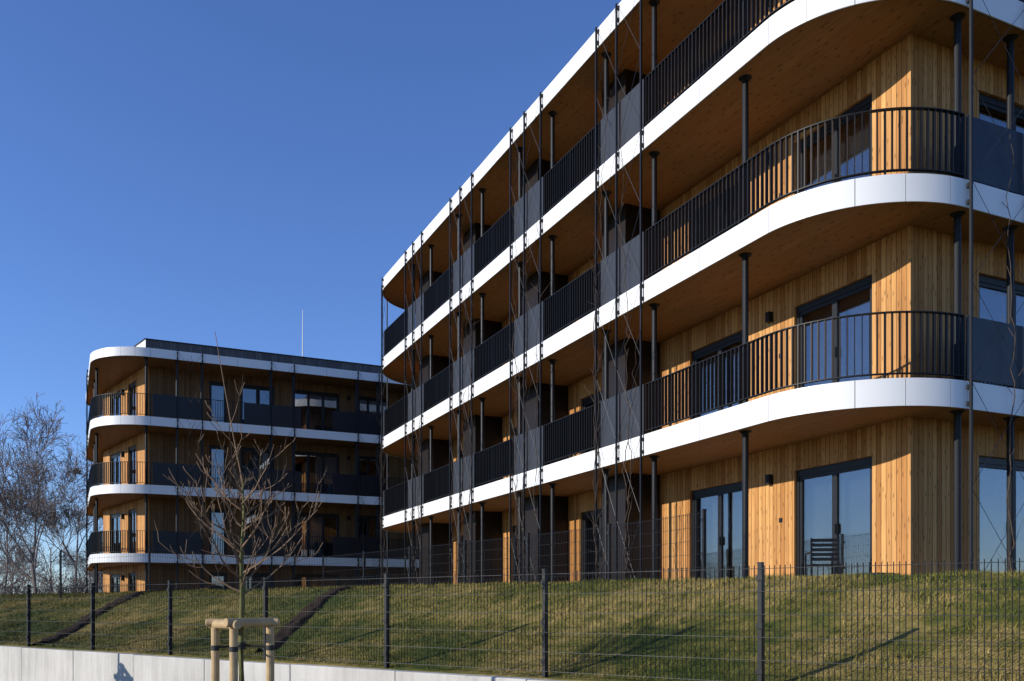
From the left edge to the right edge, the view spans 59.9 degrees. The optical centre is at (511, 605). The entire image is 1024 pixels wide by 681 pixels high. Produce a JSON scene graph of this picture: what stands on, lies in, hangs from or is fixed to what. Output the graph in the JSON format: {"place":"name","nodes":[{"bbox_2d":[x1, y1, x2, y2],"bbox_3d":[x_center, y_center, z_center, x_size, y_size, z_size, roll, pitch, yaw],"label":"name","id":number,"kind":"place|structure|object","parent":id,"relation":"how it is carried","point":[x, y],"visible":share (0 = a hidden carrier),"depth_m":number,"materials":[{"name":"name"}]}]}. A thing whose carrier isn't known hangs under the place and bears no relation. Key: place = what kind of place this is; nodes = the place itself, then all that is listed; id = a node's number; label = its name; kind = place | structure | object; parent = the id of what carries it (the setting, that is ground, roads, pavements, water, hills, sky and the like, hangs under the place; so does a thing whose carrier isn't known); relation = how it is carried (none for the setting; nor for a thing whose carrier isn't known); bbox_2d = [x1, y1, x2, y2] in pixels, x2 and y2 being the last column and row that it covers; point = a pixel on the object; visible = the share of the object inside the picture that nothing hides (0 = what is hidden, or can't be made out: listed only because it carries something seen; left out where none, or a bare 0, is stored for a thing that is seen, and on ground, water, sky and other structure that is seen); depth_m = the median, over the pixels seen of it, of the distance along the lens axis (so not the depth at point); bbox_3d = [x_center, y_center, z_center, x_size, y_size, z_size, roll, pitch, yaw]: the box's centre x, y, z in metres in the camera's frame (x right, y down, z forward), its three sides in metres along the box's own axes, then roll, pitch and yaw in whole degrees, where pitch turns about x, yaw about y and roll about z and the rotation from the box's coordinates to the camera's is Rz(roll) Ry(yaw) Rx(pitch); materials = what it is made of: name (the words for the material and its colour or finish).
{"place":"outdoors","nodes":[
{"label":"outdoors","id":0,"kind":"place"},
{"bbox_2d":[88,393,410,557],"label":"balcony railings","id":1,"kind":"object","parent":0,"point":[96,541],"visible":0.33,"depth_m":38.24,"materials":[{"name":"black metal"}]},
{"bbox_2d":[178,353,378,587],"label":"trellis cables","id":2,"kind":"object","parent":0,"point":[278,468],"visible":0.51,"depth_m":40.16,"materials":[{"name":"grey metal"}]},
{"bbox_2d":[302,310,302,355],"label":"roof mast","id":3,"kind":"object","parent":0,"point":[302,332],"visible":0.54,"depth_m":44.69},
{"bbox_2d":[0,0,621,593],"label":"sky","id":4,"kind":"structure","parent":0,"point":[185,171],"materials":[{"name":"blue"}]},
{"bbox_2d":[0,567,1023,680],"bbox_3d":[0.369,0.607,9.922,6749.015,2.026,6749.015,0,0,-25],"label":"ground","id":5,"kind":"structure","parent":0,"point":[512,673],"depth_m":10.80,"materials":[{"name":"green plant"}]},
{"bbox_2d":[0,435,85,594],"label":"bare tree","id":6,"kind":"object","parent":5,"relation":"on","point":[18,534],"visible":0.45,"depth_m":81.15,"materials":[{"name":"brown plant"}]},
{"bbox_2d":[0,393,100,593],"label":"bare tree","id":7,"kind":"object","parent":5,"relation":"on","point":[37,472],"visible":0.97,"depth_m":65.25,"materials":[{"name":"brown plant"}]},
{"bbox_2d":[0,487,102,594],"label":"distant trees","id":8,"kind":"object","parent":5,"relation":"on","point":[20,575],"visible":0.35,"depth_m":84.10,"materials":[{"name":"brown plant"}]},
{"bbox_2d":[0,437,102,592],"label":"bare tree","id":9,"kind":"object","parent":5,"relation":"on","point":[54,523],"visible":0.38,"depth_m":72.35,"materials":[{"name":"brown plant"}]},
{"bbox_2d":[31,589,159,645],"bbox_3d":[-9.728,0.174,21.392,0.503,1.271,7.811,0,0,-6],"label":"soil bed","id":10,"kind":"object","parent":5,"relation":"on","point":[102,611],"visible":0.68,"depth_m":19.76,"materials":[{"name":"brown soil"}]},
{"bbox_2d":[154,332,326,680],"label":"young street tree","id":11,"kind":"object","parent":5,"relation":"on","point":[241,558],"visible":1,"depth_m":8.98,"materials":[{"name":"brown plant"}]},
{"bbox_2d":[205,618,279,680],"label":"tree stakes","id":12,"kind":"object","parent":5,"relation":"on","point":[233,625],"visible":1,"depth_m":8.91,"materials":[{"name":"brown wood"}]},
{"bbox_2d":[0,645,564,680],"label":"retaining wall","id":13,"kind":"structure","parent":5,"relation":"on","point":[17,663],"depth_m":14.10,"materials":[{"name":"concrete"}]},
{"bbox_2d":[256,586,351,651],"bbox_3d":[-3.627,0.162,16.061,0.444,1.160,4.788,0,0,4],"label":"soil bed","id":14,"kind":"object","parent":5,"relation":"on","point":[278,636],"visible":0.64,"depth_m":15.33,"materials":[{"name":"brown soil"}]},
{"bbox_2d":[59,509,706,597],"bbox_3d":[-3.744,-0.861,22.241,20.592,1.838,4.926,0,0,36],"label":"fence","id":15,"kind":"object","parent":5,"relation":"on","point":[465,552],"visible":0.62,"depth_m":19.91,"materials":[{"name":"metal"}]},
{"bbox_2d":[0,558,1023,680],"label":"fence","id":16,"kind":"object","parent":5,"relation":"on","point":[760,614],"visible":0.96,"depth_m":9.89,"materials":[{"name":"metal"}]},
{"bbox_2d":[419,69,659,584],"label":"balcony storage boxes","id":17,"kind":"object","parent":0,"point":[629,214],"visible":0.32,"depth_m":23.38,"materials":[{"name":"black metal"}]},
{"bbox_2d":[383,0,1023,581],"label":"trellis cables","id":18,"kind":"object","parent":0,"point":[633,308],"visible":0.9,"depth_m":18.19,"materials":[{"name":"grey metal"}]},
{"bbox_2d":[385,0,1023,515],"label":"balcony railings","id":19,"kind":"object","parent":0,"point":[723,204],"visible":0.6,"depth_m":15.71,"materials":[{"name":"black metal"}]},
{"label":"ground slab","id":20,"kind":"object","parent":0,"visible":0},
{"bbox_2d":[103,367,149,591],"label":"timber side walls","id":21,"kind":"structure","parent":20,"relation":"on","point":[138,377],"depth_m":41.11,"materials":[{"name":"brown wood"}]},
{"bbox_2d":[86,351,379,590],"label":"trellis rods","id":22,"kind":"object","parent":20,"relation":"on","point":[87,439],"visible":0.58,"depth_m":40.37,"materials":[{"name":"grey metal"}]},
{"bbox_2d":[82,357,374,592],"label":"climbing vines","id":23,"kind":"object","parent":22,"relation":"attached to","point":[201,501],"visible":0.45,"depth_m":40.31,"materials":[{"name":"brown plant"}]},
{"bbox_2d":[92,357,378,591],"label":"steel columns","id":24,"kind":"structure","parent":20,"relation":"on","point":[95,507],"depth_m":40.22,"materials":[{"name":"metal"}]},
{"bbox_2d":[150,367,418,590],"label":"timber walls","id":25,"kind":"structure","parent":20,"relation":"on","point":[163,450],"depth_m":41.10,"materials":[{"name":"brown wood"}]},
{"bbox_2d":[121,389,349,580],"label":"wall lamps","id":26,"kind":"object","parent":25,"relation":"attached to","point":[122,455],"depth_m":41.80,"materials":[{"name":"metal"}]},
{"bbox_2d":[111,381,388,591],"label":"window frames","id":27,"kind":"structure","parent":25,"relation":"attached to","point":[242,449],"depth_m":42.42,"materials":[{"name":"black metal"}]},
{"bbox_2d":[113,386,385,591],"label":"window glass","id":28,"kind":"object","parent":27,"relation":"in","point":[114,528],"visible":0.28,"depth_m":41.68,"materials":[{"name":"glass"}]},
{"bbox_2d":[88,356,418,570],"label":"soffits","id":29,"kind":"object","parent":25,"relation":"on","point":[113,371],"visible":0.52,"depth_m":40.71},
{"bbox_2d":[88,356,237,571],"bbox_3d":[-8.400,-6.424,48.292,26.706,9.128,12.935,0,0,-25],"label":"fascia backing","id":30,"kind":"object","parent":29,"relation":"on","point":[92,428],"visible":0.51,"depth_m":39.99,"materials":[{"name":"grey metal"}]},
{"bbox_2d":[88,346,418,571],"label":"white fascia","id":31,"kind":"structure","parent":30,"relation":"attached to","point":[172,422],"depth_m":39.24,"materials":[{"name":"white metal"}]},
{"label":"balcony","id":32,"kind":"object","parent":25,"relation":"on","visible":0},
{"bbox_2d":[136,339,145,346],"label":"white parapet side","id":33,"kind":"structure","parent":32,"relation":"on","point":[142,344],"depth_m":39.86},
{"bbox_2d":[146,339,380,373],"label":"parapet","id":34,"kind":"structure","parent":32,"relation":"on","point":[255,355],"depth_m":41.62,"materials":[{"name":"metal"}]},
{"bbox_2d":[133,338,380,366],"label":"parapet coping","id":35,"kind":"object","parent":34,"relation":"on","point":[252,351],"visible":0.18,"depth_m":41.42,"materials":[{"name":"grey metal"}]},
{"bbox_2d":[153,394,418,558],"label":"dark balustrade panels","id":36,"kind":"object","parent":32,"relation":"attached to","point":[166,406],"visible":0.52,"depth_m":40.00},
{"bbox_2d":[212,385,385,589],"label":"curtains","id":37,"kind":"object","parent":20,"relation":"on","point":[329,466],"visible":0.23,"depth_m":42.65,"materials":[{"name":"white fabric"}]},
{"bbox_2d":[243,389,385,588],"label":"rooms","id":38,"kind":"object","parent":20,"relation":"on","point":[249,395],"depth_m":44.84,"materials":[{"name":"black"}]},
{"bbox_3d":[7.144,-7.615,26.794,16.538,8.790,24.636,0,0,-25],"label":"balcony","id":39,"kind":"object","parent":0,"visible":0},
{"bbox_2d":[383,79,643,516],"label":"grey balustrade panels","id":40,"kind":"object","parent":39,"relation":"on","point":[630,127],"visible":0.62,"depth_m":21.08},
{"bbox_2d":[383,0,1023,532],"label":"fascia backing","id":41,"kind":"object","parent":39,"relation":"attached to","point":[631,160],"visible":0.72,"depth_m":18.04,"materials":[{"name":"grey metal"}]},
{"bbox_2d":[383,0,1023,533],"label":"white fascia","id":42,"kind":"structure","parent":41,"relation":"attached to","point":[933,188],"depth_m":14.82,"materials":[{"name":"white metal"}]},
{"bbox_2d":[966,0,1023,387],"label":"dark balustrade panels","id":43,"kind":"object","parent":39,"relation":"attached to","point":[996,168],"visible":1,"depth_m":13.23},
{"bbox_3d":[7.166,0.395,26.804,16.490,1.210,24.540,0,0,-25],"label":"ground slab","id":44,"kind":"object","parent":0,"visible":0},
{"bbox_2d":[381,0,972,584],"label":"trellis rods","id":45,"kind":"object","parent":44,"relation":"on","point":[617,166],"visible":0.88,"depth_m":20.82,"materials":[{"name":"black metal"}]},
{"bbox_2d":[376,96,1023,584],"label":"climbing vines","id":46,"kind":"object","parent":45,"relation":"attached to","point":[628,494],"visible":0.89,"depth_m":21.02,"materials":[{"name":"brown plant"}]},
{"bbox_2d":[410,0,1017,584],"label":"steel columns","id":47,"kind":"structure","parent":44,"relation":"on","point":[956,20],"depth_m":14.72,"materials":[{"name":"metal"}]},
{"bbox_2d":[453,0,1023,583],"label":"timber walls","id":48,"kind":"structure","parent":44,"relation":"on","point":[909,268],"depth_m":14.24,"materials":[{"name":"brown wood"}]},
{"bbox_2d":[384,0,1023,532],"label":"soffits","id":49,"kind":"object","parent":48,"relation":"on","point":[796,70],"visible":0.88,"depth_m":16.89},
{"bbox_2d":[461,36,1023,583],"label":"window frames","id":50,"kind":"structure","parent":48,"relation":"attached to","point":[833,298],"depth_m":15.18,"materials":[{"name":"black metal"}]},
{"bbox_2d":[516,106,1023,581],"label":"window glass","id":51,"kind":"object","parent":50,"relation":"in","point":[854,511],"visible":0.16,"depth_m":14.92,"materials":[{"name":"glass"}]},
{"bbox_2d":[765,0,781,522],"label":"wall lamps","id":52,"kind":"object","parent":48,"relation":"attached to","point":[768,319],"depth_m":16.37,"materials":[{"name":"metal"}]},
{"bbox_2d":[805,538,839,575],"bbox_3d":[4.997,-0.645,14.319,0.445,0.860,0.445,0,0,6],"label":"garden chair","id":53,"kind":"object","parent":44,"relation":"on","point":[831,559],"visible":0.76,"depth_m":14.11,"materials":[{"name":"metal"}]},
{"bbox_2d":[853,572,897,575],"bbox_3d":[5.680,-0.362,13.865,0.450,0.295,0.500,0,0,-25],"label":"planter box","id":54,"kind":"object","parent":44,"relation":"on","point":[878,573],"visible":0.14,"depth_m":13.62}
]}

